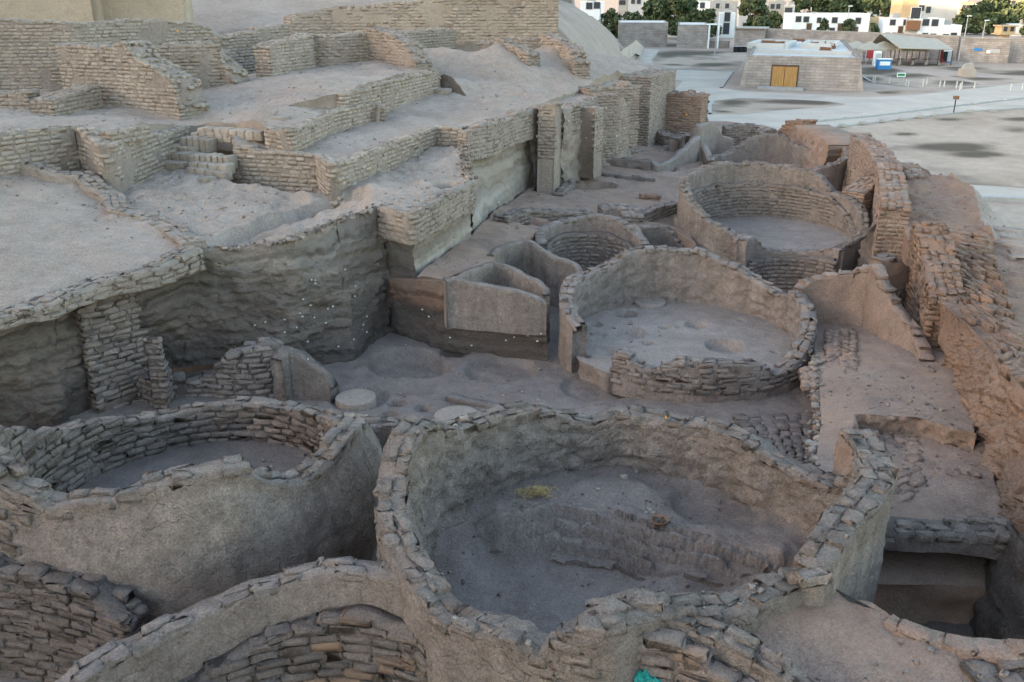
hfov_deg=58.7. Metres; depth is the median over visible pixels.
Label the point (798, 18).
window
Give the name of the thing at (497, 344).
earth section
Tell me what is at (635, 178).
brick wall
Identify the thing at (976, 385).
rubble wall face
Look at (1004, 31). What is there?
house
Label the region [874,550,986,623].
pit floor
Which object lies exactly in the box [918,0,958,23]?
apartment block
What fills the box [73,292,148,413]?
brick pillar
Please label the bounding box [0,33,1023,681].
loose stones
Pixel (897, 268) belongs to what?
plaster wall
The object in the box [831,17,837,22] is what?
window
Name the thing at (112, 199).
brick edge
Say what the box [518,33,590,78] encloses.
tell wall
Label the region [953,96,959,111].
sign
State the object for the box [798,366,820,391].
brick paving
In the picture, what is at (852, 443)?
wall stub
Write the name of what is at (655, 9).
leafy tree
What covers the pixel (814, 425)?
earth face
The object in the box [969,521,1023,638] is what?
earth face
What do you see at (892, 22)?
window
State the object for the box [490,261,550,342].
thin plaster wall
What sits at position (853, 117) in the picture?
kerb
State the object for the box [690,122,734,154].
plaster wall
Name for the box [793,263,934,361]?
plaster wall
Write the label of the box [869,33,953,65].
cafe canopy
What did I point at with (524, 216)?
brick wall
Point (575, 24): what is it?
hillside
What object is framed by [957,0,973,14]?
house
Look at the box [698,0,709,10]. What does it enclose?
house
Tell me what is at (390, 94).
retaining wall
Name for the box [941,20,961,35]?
house
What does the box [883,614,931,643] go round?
brick wall
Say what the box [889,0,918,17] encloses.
apartment block
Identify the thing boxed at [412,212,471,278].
earth section
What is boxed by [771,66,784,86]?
door
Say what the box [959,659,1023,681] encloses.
brick wall
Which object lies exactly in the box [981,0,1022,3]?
house
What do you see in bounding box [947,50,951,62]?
drinks fridge
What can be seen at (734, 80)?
ground
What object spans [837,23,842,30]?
door
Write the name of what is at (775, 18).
leafy tree
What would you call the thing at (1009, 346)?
brick paving
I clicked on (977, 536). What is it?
brick wall
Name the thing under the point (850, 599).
earth face
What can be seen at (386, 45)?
tell wall
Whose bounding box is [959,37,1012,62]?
stone wall
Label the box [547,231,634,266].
brick lining
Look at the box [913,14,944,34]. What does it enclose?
house
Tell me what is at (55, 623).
brick wall
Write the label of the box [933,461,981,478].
brick paving
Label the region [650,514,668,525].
pottery bowl
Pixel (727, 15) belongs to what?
window
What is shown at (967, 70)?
stone monument
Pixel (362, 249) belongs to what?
earth section
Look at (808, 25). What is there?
door
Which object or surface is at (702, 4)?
window
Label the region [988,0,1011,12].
leafy tree
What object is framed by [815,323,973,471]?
earth platform
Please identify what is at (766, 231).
silo floor
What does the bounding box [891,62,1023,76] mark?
lawn
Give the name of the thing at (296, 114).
earth terrace
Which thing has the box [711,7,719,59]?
flag pole
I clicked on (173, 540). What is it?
grain silo
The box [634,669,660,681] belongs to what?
plastic bag
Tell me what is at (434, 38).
tell wall
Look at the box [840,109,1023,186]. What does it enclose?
sandy ground
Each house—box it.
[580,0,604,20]
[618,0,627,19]
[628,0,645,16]
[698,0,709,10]
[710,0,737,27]
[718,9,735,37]
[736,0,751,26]
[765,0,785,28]
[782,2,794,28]
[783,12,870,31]
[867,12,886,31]
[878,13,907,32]
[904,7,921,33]
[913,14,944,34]
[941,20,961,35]
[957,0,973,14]
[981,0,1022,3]
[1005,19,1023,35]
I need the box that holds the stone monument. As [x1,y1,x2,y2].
[957,62,975,76]
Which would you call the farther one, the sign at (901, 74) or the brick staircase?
the sign at (901, 74)
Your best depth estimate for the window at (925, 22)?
222.62 m
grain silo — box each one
[0,396,381,622]
[55,556,399,681]
[372,400,895,681]
[535,213,649,249]
[558,245,817,402]
[585,588,814,681]
[677,160,868,269]
[707,134,848,190]
[736,235,843,271]
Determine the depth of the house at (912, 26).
222.71 m
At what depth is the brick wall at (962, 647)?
11.10 m
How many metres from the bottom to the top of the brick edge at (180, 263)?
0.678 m
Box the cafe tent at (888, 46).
[863,41,901,62]
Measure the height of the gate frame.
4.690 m
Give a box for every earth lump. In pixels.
[790,124,850,169]
[856,215,877,266]
[992,226,1023,260]
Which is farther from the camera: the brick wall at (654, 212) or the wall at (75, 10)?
the wall at (75, 10)
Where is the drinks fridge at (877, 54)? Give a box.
[872,51,881,65]
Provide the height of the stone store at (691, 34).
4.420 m
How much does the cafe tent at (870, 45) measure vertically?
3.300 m
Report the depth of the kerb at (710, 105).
90.98 m
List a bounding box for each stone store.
[618,20,667,45]
[676,22,707,47]
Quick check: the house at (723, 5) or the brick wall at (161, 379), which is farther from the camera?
the house at (723, 5)
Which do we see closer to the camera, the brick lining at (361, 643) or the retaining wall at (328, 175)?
the brick lining at (361, 643)
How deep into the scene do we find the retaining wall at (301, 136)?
34.07 m
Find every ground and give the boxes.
[230,0,1023,563]
[653,49,745,69]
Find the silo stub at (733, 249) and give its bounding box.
[729,233,752,261]
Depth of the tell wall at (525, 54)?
49.21 m
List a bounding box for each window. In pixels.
[586,2,592,9]
[593,2,599,8]
[700,2,704,7]
[722,23,729,33]
[724,12,730,21]
[795,16,801,21]
[803,16,809,22]
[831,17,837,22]
[855,17,861,23]
[889,19,895,25]
[910,7,921,18]
[922,19,929,25]
[925,6,931,12]
[931,19,938,25]
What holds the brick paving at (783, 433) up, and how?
on the court floor at (394, 367)
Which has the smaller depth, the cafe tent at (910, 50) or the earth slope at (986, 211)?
the earth slope at (986, 211)
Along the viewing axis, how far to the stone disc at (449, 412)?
22.70 m
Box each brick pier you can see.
[536,100,563,193]
[578,106,604,178]
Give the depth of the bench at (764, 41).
130.59 m
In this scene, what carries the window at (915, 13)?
in the house at (912, 26)
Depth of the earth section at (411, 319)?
27.23 m
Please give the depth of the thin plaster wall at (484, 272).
27.82 m
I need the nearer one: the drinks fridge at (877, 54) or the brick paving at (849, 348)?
the brick paving at (849, 348)
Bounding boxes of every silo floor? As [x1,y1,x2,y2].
[77,440,309,488]
[430,465,805,633]
[576,301,792,392]
[714,216,847,249]
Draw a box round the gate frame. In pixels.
[707,23,721,48]
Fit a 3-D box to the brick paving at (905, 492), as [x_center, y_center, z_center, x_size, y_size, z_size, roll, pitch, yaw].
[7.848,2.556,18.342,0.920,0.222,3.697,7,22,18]
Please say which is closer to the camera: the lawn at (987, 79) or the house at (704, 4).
the lawn at (987, 79)
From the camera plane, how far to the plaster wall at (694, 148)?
51.69 m
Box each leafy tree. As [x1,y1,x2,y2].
[598,8,621,38]
[622,10,641,19]
[641,0,674,25]
[667,0,704,35]
[697,8,722,38]
[737,0,774,27]
[767,10,783,28]
[791,0,810,12]
[807,0,829,12]
[816,17,829,30]
[823,0,851,12]
[841,18,857,30]
[848,0,870,12]
[863,0,890,16]
[869,22,880,32]
[952,7,980,33]
[965,0,995,18]
[971,12,1005,34]
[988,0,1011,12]
[995,8,1022,22]
[1007,0,1023,16]
[1019,16,1023,35]
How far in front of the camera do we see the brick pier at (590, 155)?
43.89 m
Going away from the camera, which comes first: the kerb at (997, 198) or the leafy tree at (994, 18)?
the kerb at (997, 198)
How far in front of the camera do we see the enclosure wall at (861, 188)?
38.50 m
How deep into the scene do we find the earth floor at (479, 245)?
39.59 m
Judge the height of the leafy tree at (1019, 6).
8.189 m
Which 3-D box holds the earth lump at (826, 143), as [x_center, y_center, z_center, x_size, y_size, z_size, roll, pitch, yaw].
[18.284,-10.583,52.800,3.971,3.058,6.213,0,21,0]
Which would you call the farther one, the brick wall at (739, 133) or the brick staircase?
the brick wall at (739, 133)
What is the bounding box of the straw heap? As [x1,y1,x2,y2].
[503,481,557,503]
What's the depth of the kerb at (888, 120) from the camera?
83.67 m
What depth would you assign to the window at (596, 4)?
238.78 m
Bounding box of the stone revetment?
[621,40,643,58]
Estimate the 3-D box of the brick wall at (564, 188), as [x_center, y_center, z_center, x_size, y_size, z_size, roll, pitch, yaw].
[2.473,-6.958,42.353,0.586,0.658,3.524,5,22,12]
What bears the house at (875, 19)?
on the ground at (734, 80)
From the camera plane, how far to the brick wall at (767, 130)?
56.66 m
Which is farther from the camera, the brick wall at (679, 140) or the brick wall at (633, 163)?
the brick wall at (679, 140)
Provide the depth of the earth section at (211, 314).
24.81 m
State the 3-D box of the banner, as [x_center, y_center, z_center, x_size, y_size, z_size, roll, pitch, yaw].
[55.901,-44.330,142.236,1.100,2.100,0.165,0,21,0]
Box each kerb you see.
[661,68,733,87]
[708,99,714,112]
[817,97,1023,121]
[833,107,1023,127]
[862,75,988,88]
[982,195,1023,202]
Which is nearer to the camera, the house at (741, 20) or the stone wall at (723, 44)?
the stone wall at (723, 44)
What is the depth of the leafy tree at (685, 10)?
211.31 m
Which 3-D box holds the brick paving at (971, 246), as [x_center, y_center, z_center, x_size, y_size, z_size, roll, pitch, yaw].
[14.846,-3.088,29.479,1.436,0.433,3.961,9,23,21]
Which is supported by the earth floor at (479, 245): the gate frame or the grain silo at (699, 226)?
the grain silo at (699, 226)
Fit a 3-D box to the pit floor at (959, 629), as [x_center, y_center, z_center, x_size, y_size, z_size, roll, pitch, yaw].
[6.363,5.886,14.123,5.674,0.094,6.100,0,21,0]
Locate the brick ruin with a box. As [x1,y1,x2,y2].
[472,501,786,586]
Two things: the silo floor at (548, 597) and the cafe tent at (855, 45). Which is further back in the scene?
the cafe tent at (855, 45)
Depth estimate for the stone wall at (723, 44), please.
182.00 m
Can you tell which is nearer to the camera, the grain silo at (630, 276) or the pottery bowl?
the pottery bowl
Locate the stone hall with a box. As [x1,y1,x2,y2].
[739,38,862,91]
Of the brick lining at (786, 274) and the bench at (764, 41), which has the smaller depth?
the brick lining at (786, 274)
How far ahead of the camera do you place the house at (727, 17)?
219.02 m
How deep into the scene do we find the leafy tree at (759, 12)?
200.22 m
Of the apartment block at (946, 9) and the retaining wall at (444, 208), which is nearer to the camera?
the retaining wall at (444, 208)
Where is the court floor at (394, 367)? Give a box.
[0,267,812,681]
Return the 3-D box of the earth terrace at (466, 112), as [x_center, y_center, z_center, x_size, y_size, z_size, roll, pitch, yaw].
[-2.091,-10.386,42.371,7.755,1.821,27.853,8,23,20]
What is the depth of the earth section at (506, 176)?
38.08 m
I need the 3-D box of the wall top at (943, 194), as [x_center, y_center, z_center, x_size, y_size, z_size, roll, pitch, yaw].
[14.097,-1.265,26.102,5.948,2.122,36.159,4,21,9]
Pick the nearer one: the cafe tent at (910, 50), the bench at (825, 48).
the bench at (825, 48)
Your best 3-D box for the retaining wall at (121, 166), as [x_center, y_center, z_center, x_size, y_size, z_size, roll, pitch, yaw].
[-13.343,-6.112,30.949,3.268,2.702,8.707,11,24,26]
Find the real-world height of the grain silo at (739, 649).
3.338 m
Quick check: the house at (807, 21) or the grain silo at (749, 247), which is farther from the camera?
the house at (807, 21)
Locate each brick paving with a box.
[732,412,813,463]
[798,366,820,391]
[823,329,842,361]
[838,328,859,371]
[859,425,879,437]
[881,431,928,508]
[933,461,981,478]
[948,231,996,261]
[958,257,1017,332]
[984,333,1023,386]
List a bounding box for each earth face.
[809,353,820,433]
[836,589,878,611]
[852,414,858,428]
[856,414,976,449]
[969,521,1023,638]
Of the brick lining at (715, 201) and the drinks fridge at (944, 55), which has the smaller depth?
the brick lining at (715, 201)
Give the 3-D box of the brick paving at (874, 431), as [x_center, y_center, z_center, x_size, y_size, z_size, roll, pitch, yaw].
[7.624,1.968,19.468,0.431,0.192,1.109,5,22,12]
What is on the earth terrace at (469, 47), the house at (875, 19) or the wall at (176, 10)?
the wall at (176, 10)
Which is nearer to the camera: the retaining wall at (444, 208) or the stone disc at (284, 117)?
the retaining wall at (444, 208)
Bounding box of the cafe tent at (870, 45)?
[857,41,886,57]
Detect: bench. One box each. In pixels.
[0,174,178,306]
[762,40,774,42]
[819,47,831,50]
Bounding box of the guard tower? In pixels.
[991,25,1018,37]
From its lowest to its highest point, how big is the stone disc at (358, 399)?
0.326 m
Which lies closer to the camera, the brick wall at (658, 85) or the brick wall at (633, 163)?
the brick wall at (633, 163)
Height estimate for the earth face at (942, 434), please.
0.460 m
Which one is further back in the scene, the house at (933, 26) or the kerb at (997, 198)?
the house at (933, 26)
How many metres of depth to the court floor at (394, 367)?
24.60 m
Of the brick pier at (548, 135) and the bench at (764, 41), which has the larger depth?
the bench at (764, 41)
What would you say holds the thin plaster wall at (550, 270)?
on the court floor at (394, 367)
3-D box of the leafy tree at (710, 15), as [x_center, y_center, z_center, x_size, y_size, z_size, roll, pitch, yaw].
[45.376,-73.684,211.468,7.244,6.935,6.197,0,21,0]
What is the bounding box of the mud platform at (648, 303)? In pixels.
[635,298,665,309]
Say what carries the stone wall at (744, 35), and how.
on the ground at (734, 80)
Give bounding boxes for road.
[676,70,1023,129]
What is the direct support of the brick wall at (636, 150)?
on the earth floor at (479, 245)
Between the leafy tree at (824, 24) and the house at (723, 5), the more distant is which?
the house at (723, 5)
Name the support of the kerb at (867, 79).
on the ground at (734, 80)
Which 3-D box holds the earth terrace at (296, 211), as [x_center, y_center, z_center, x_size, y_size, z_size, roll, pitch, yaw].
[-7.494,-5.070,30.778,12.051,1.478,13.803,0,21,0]
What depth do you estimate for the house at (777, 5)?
253.21 m
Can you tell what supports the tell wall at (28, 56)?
on the earth terrace at (274, 89)
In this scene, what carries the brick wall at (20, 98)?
on the earth terrace at (274, 89)
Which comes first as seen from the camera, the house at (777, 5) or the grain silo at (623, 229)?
the grain silo at (623, 229)
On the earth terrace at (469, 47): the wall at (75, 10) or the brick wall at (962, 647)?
the wall at (75, 10)
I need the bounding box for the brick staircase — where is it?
[164,126,264,182]
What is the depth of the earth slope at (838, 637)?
11.19 m
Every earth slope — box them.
[751,591,969,681]
[842,163,1005,238]
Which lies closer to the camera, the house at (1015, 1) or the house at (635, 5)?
the house at (635, 5)
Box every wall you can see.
[0,0,103,21]
[0,17,290,91]
[0,88,40,108]
[0,124,190,193]
[0,552,149,681]
[29,83,102,114]
[54,40,209,119]
[99,125,149,142]
[101,0,193,22]
[138,336,283,404]
[143,336,174,408]
[155,41,250,88]
[233,124,462,208]
[253,30,368,77]
[264,101,386,150]
[270,346,339,401]
[283,0,559,44]
[334,68,440,112]
[363,27,432,68]
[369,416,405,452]
[377,180,474,244]
[399,28,456,48]
[455,262,493,352]
[457,105,537,160]
[477,38,539,66]
[487,240,582,307]
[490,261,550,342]
[493,207,592,224]
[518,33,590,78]
[553,179,575,196]
[560,96,599,184]
[577,80,641,146]
[590,92,631,165]
[597,203,644,223]
[601,172,654,181]
[606,157,651,169]
[619,201,677,221]
[620,69,676,146]
[631,148,643,153]
[638,224,683,247]
[652,135,711,171]
[655,145,667,150]
[656,130,672,145]
[665,89,709,133]
[668,131,689,151]
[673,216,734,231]
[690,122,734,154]
[707,40,729,47]
[721,123,759,145]
[734,26,769,49]
[756,127,780,134]
[766,28,961,60]
[778,118,817,137]
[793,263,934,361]
[842,172,875,224]
[844,132,911,259]
[869,253,908,306]
[883,515,1013,559]
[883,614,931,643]
[901,162,924,179]
[903,220,966,348]
[929,629,1023,663]
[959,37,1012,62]
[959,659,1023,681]
[1008,38,1023,62]
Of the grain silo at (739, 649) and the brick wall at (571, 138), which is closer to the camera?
the grain silo at (739, 649)
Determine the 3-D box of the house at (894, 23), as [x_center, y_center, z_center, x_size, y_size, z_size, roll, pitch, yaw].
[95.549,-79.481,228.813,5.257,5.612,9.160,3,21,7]
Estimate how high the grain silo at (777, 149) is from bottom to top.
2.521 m
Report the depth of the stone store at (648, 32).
186.45 m
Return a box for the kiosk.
[875,58,892,68]
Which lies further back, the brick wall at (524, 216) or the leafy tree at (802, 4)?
the leafy tree at (802, 4)
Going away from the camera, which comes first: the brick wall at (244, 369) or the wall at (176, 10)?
the brick wall at (244, 369)
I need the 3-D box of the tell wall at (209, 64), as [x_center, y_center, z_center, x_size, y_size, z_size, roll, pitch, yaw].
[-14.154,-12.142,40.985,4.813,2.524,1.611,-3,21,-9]
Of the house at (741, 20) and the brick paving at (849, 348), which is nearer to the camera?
the brick paving at (849, 348)
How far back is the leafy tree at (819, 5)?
288.72 m
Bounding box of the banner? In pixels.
[865,50,873,63]
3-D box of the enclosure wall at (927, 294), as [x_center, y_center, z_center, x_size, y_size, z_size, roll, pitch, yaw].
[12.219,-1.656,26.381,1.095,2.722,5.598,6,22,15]
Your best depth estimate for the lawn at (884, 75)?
119.81 m
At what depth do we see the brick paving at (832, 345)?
24.91 m
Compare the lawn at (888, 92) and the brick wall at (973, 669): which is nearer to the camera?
the brick wall at (973, 669)
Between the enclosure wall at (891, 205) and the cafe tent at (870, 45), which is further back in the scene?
the cafe tent at (870, 45)
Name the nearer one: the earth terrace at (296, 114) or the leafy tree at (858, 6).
the earth terrace at (296, 114)
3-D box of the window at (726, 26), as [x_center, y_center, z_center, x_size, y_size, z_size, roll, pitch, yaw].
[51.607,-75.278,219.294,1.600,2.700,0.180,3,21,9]
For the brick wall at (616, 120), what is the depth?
47.88 m
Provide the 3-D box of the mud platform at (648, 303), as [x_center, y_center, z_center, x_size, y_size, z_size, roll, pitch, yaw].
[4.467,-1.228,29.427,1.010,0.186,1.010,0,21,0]
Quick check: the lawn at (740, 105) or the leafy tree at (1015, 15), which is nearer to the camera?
the lawn at (740, 105)
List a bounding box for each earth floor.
[417,144,703,292]
[708,121,841,191]
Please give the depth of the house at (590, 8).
239.25 m
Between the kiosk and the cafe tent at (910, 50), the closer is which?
the kiosk
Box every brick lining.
[179,604,420,681]
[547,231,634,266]
[636,627,756,681]
[692,181,856,237]
[747,256,838,291]
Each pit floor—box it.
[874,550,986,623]
[878,433,1004,520]
[917,621,974,636]
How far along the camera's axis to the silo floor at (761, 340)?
26.68 m
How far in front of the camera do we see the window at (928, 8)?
246.00 m
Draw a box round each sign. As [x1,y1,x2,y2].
[897,73,905,80]
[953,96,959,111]
[990,49,999,52]
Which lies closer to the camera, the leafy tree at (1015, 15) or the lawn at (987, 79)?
the lawn at (987, 79)
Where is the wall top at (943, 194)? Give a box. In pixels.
[901,171,1023,416]
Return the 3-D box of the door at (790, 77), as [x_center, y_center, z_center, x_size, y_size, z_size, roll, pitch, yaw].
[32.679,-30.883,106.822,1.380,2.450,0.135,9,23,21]
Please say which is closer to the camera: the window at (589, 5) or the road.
the road
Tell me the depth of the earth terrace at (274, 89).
36.64 m
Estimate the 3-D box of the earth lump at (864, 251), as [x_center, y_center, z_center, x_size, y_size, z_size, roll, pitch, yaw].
[14.337,-3.449,34.591,2.293,2.883,1.448,14,25,31]
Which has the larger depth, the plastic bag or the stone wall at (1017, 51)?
the stone wall at (1017, 51)
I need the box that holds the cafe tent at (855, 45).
[849,41,872,62]
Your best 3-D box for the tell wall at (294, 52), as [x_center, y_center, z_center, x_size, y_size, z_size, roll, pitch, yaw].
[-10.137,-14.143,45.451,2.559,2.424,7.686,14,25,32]
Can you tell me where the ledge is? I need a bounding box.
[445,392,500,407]
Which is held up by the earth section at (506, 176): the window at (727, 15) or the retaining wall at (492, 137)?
the retaining wall at (492, 137)
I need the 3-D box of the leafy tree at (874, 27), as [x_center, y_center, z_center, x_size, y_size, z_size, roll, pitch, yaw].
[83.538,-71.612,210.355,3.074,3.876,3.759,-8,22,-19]
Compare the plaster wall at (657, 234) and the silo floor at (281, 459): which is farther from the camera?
the plaster wall at (657, 234)
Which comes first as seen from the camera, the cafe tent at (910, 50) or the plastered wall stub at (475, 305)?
the plastered wall stub at (475, 305)
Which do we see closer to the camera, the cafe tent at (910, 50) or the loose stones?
the loose stones
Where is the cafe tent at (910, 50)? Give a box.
[889,47,929,64]
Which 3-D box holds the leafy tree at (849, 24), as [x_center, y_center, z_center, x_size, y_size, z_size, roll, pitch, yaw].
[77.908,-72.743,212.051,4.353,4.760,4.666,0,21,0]
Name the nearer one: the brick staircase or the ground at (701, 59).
the brick staircase
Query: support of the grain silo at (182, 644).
on the court floor at (394, 367)
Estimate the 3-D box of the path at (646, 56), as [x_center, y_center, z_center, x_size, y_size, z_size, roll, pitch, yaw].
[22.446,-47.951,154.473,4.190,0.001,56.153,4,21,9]
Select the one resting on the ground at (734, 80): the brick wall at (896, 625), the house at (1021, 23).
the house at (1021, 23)
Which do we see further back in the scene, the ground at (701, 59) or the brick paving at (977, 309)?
the ground at (701, 59)
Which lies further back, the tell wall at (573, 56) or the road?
the road
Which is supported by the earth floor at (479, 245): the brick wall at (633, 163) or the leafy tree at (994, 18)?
the brick wall at (633, 163)
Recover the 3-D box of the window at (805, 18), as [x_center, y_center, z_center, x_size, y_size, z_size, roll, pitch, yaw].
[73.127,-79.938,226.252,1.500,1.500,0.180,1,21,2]
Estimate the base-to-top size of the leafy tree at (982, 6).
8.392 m
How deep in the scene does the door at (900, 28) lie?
224.78 m
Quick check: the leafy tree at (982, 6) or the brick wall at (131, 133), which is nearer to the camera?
the brick wall at (131, 133)
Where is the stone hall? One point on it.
(795, 65)
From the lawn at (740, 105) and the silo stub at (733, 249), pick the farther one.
the lawn at (740, 105)
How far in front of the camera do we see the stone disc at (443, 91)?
44.72 m
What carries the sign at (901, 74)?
on the lawn at (884, 75)
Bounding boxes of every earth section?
[0,219,355,429]
[337,204,390,357]
[385,240,419,278]
[389,278,444,350]
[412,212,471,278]
[443,323,547,360]
[457,128,537,230]
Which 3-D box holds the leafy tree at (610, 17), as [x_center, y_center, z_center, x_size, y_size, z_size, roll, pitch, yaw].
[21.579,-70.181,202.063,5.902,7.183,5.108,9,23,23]
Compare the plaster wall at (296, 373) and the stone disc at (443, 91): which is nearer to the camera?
the plaster wall at (296, 373)
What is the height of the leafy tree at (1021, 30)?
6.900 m
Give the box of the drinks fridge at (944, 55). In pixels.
[940,50,947,62]
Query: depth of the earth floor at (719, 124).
75.27 m
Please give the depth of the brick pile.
42.49 m
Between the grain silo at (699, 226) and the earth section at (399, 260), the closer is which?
the earth section at (399, 260)
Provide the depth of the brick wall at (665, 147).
54.84 m
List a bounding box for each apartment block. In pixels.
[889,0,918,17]
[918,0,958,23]
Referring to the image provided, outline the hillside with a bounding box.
[191,0,627,154]
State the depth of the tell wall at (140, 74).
36.48 m
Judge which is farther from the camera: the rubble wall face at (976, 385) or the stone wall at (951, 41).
the stone wall at (951, 41)
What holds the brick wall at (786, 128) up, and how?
on the earth floor at (719, 124)
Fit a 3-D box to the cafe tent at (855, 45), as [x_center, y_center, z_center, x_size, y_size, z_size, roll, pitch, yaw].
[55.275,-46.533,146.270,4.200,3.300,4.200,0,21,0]
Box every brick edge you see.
[0,245,205,330]
[19,161,206,247]
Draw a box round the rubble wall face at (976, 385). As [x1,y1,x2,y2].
[937,306,1023,578]
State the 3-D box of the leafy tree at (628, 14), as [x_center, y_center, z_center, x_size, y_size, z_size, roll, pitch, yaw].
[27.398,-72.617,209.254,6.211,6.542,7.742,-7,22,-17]
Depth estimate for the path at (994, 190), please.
53.18 m
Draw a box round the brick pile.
[639,193,661,199]
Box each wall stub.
[443,277,546,334]
[833,426,898,483]
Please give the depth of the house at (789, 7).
244.09 m
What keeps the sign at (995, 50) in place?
attached to the stone wall at (968, 53)
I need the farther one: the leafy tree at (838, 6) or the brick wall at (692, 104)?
the leafy tree at (838, 6)
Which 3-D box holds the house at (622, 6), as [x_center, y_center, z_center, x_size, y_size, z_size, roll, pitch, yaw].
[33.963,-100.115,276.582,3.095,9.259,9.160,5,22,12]
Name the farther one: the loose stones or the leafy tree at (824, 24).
the leafy tree at (824, 24)
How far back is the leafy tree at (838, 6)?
283.92 m
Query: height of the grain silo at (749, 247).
2.458 m
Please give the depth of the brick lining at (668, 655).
10.61 m
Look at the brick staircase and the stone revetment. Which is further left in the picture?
the brick staircase
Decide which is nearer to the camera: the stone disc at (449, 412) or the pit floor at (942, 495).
the pit floor at (942, 495)
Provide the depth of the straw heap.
16.68 m
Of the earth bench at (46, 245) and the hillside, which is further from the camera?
the hillside
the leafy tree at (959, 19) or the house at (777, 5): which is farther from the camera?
the house at (777, 5)
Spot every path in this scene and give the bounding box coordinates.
[634,48,658,65]
[971,185,1023,195]
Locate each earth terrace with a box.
[0,60,428,150]
[124,146,468,267]
[233,79,617,158]
[264,102,380,127]
[456,42,518,51]
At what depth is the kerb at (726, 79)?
130.51 m
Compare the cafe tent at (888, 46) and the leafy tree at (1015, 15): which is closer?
the cafe tent at (888, 46)
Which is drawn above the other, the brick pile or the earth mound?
the earth mound
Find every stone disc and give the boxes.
[270,115,289,120]
[335,389,375,410]
[434,88,451,94]
[434,405,476,420]
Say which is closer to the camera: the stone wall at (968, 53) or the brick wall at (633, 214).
the brick wall at (633, 214)
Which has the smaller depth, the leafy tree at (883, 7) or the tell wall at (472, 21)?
the tell wall at (472, 21)
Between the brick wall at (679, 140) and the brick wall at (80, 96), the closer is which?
the brick wall at (80, 96)
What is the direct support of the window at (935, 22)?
in the house at (933, 26)
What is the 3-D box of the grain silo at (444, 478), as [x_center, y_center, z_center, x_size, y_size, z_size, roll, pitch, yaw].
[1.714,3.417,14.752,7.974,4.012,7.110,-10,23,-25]
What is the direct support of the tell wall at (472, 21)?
on the earth terrace at (469, 47)
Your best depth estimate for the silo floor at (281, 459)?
19.00 m
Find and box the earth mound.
[423,41,661,101]
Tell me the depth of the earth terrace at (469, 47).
55.25 m
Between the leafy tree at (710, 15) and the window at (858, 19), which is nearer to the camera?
the leafy tree at (710, 15)
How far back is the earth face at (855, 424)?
19.27 m
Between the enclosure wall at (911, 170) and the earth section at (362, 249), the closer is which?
the earth section at (362, 249)
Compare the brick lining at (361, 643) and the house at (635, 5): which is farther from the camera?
the house at (635, 5)
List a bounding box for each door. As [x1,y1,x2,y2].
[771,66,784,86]
[783,67,797,86]
[806,23,811,29]
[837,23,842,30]
[897,26,903,32]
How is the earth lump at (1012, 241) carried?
on the earth slope at (986, 211)
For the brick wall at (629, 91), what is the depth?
48.54 m

